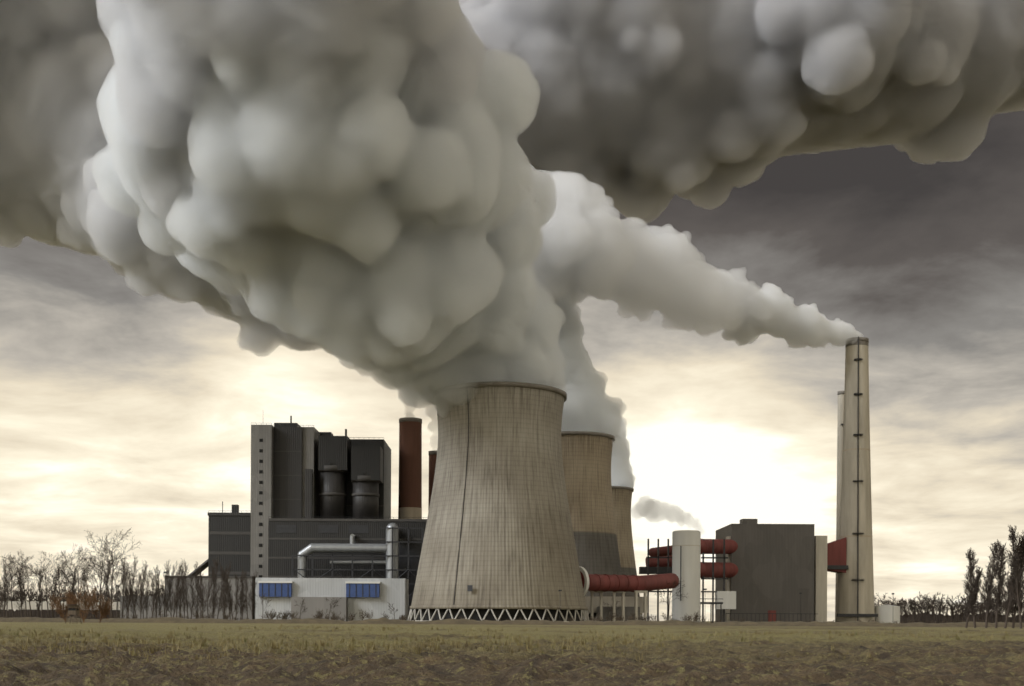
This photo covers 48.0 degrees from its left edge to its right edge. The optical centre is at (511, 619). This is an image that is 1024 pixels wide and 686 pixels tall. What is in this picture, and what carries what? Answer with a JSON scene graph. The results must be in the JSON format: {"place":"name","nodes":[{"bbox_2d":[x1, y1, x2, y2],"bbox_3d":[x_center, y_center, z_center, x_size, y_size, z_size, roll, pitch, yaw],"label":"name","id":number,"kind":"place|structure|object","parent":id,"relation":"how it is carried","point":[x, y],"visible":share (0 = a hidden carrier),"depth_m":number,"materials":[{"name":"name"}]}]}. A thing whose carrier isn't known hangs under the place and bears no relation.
{"place":"outdoors","nodes":[
{"label":"outdoors","id":0,"kind":"place"},
{"bbox_2d":[255,578,408,620],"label":"low building","id":1,"kind":"structure","parent":0,"point":[376,596],"depth_m":640.00,"materials":[{"name":"white paint"}]},
{"bbox_2d":[0,621,1023,685],"bbox_3d":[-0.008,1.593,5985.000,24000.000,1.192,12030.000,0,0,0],"label":"field ground","id":2,"kind":"structure","parent":0,"point":[897,659],"depth_m":46.37,"materials":[{"name":"soil"}]},
{"bbox_2d":[65,604,81,623],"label":"hunting stand","id":3,"kind":"object","parent":2,"relation":"on","point":[73,609],"visible":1,"depth_m":310.85,"materials":[{"name":"brown wood"}]},
{"bbox_2d":[49,580,112,622],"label":"willow bush","id":4,"kind":"object","parent":2,"relation":"on","point":[104,607],"visible":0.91,"depth_m":348.06,"materials":[{"name":"brown plant"}]},
{"bbox_2d":[0,576,254,619],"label":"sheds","id":5,"kind":"object","parent":2,"relation":"on","point":[33,604],"visible":0.21,"depth_m":705.00,"materials":[{"name":"metal"}]},
{"bbox_2d":[0,527,257,619],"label":"tree belt","id":6,"kind":"object","parent":2,"relation":"on","point":[132,600],"visible":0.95,"depth_m":471.42,"materials":[{"name":"brown plant"}]},
{"bbox_2d":[163,416,426,595],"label":"boiler house","id":7,"kind":"structure","parent":2,"relation":"on","point":[309,485],"depth_m":719.77,"materials":[{"name":"metal"}]},
{"bbox_2d":[292,523,422,619],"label":"pipes","id":8,"kind":"object","parent":2,"relation":"on","point":[400,561],"visible":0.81,"depth_m":675.65,"materials":[{"name":"silver metal"}]},
{"bbox_2d":[398,417,421,518],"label":"chimney","id":9,"kind":"object","parent":2,"relation":"on","point":[410,471],"visible":0.58,"depth_m":763.38,"materials":[{"name":"brown brick"}]},
{"bbox_2d":[428,451,436,511],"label":"chimney","id":10,"kind":"object","parent":2,"relation":"on","point":[432,459],"visible":0.19,"depth_m":796.30,"materials":[{"name":"brown brick"}]},
{"bbox_2d":[408,381,588,621],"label":"cooling tower","id":11,"kind":"structure","parent":2,"relation":"on","point":[499,541],"depth_m":573.75,"materials":[{"name":"concrete"}]},
{"bbox_2d":[0,580,1023,622],"bbox_3d":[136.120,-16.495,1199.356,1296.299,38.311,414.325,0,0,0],"label":"tree line","id":12,"kind":"object","parent":2,"relation":"on","point":[928,607],"visible":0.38,"depth_m":1286.86,"materials":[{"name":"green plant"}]},
{"bbox_2d":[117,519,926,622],"bbox_3d":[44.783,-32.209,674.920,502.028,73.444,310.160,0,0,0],"label":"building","id":13,"kind":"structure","parent":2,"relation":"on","point":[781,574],"depth_m":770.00,"materials":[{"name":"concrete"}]},
{"bbox_2d":[579,538,845,595],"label":"red ducts","id":14,"kind":"object","parent":13,"relation":"on","point":[836,552],"visible":0.71,"depth_m":741.79,"materials":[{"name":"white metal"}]},
{"bbox_2d":[257,578,909,619],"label":"buildings","id":15,"kind":"structure","parent":2,"relation":"on","point":[906,614],"depth_m":637.05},
{"bbox_2d":[584,530,899,622],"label":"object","id":16,"kind":"object","parent":2,"relation":"on","point":[686,557],"visible":0.73,"depth_m":692.79,"materials":[{"name":"white paint"}]},
{"bbox_2d":[835,391,843,621],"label":"slim stack","id":17,"kind":"object","parent":2,"relation":"on","point":[840,394],"visible":0.41,"depth_m":867.68,"materials":[{"name":"concrete"}]},
{"bbox_2d":[836,337,874,621],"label":"tall stack","id":18,"kind":"object","parent":2,"relation":"on","point":[855,593],"visible":0.99,"depth_m":791.80,"materials":[{"name":"concrete"}]},
{"bbox_2d":[962,525,1023,628],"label":"trees","id":19,"kind":"object","parent":2,"relation":"on","point":[1014,587],"visible":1,"depth_m":328.11,"materials":[{"name":"green plant"}]},
{"bbox_2d":[0,617,1023,626],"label":"field bank","id":20,"kind":"structure","parent":0,"point":[486,622],"depth_m":389.49,"materials":[{"name":"green plant"}]},
{"bbox_2d":[0,0,1023,621],"label":"sky","id":21,"kind":"structure","parent":0,"point":[676,219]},
{"bbox_2d":[561,431,621,620],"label":"cooling tower","id":22,"kind":"structure","parent":0,"point":[586,456],"depth_m":721.75,"materials":[{"name":"concrete"}]},
{"bbox_2d":[612,486,642,619],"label":"cooling tower","id":23,"kind":"structure","parent":0,"point":[622,497],"depth_m":1016.77,"materials":[{"name":"concrete"}]},
{"label":"ground","id":24,"kind":"structure","parent":0,"visible":0},
{"bbox_2d":[1,609,119,618],"bbox_3d":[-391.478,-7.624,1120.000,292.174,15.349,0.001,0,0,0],"label":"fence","id":25,"kind":"object","parent":24,"relation":"on","point":[14,614],"visible":0.1,"depth_m":1120.00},
{"bbox_2d":[5,609,1023,622],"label":"scrub field edge","id":26,"kind":"object","parent":24,"relation":"on","point":[402,617],"visible":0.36,"depth_m":528.25,"materials":[{"name":"plant"}]},
{"bbox_2d":[901,611,1023,622],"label":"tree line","id":27,"kind":"object","parent":24,"relation":"on","point":[922,618],"visible":0.21,"depth_m":1420.00,"materials":[{"name":"plant"}]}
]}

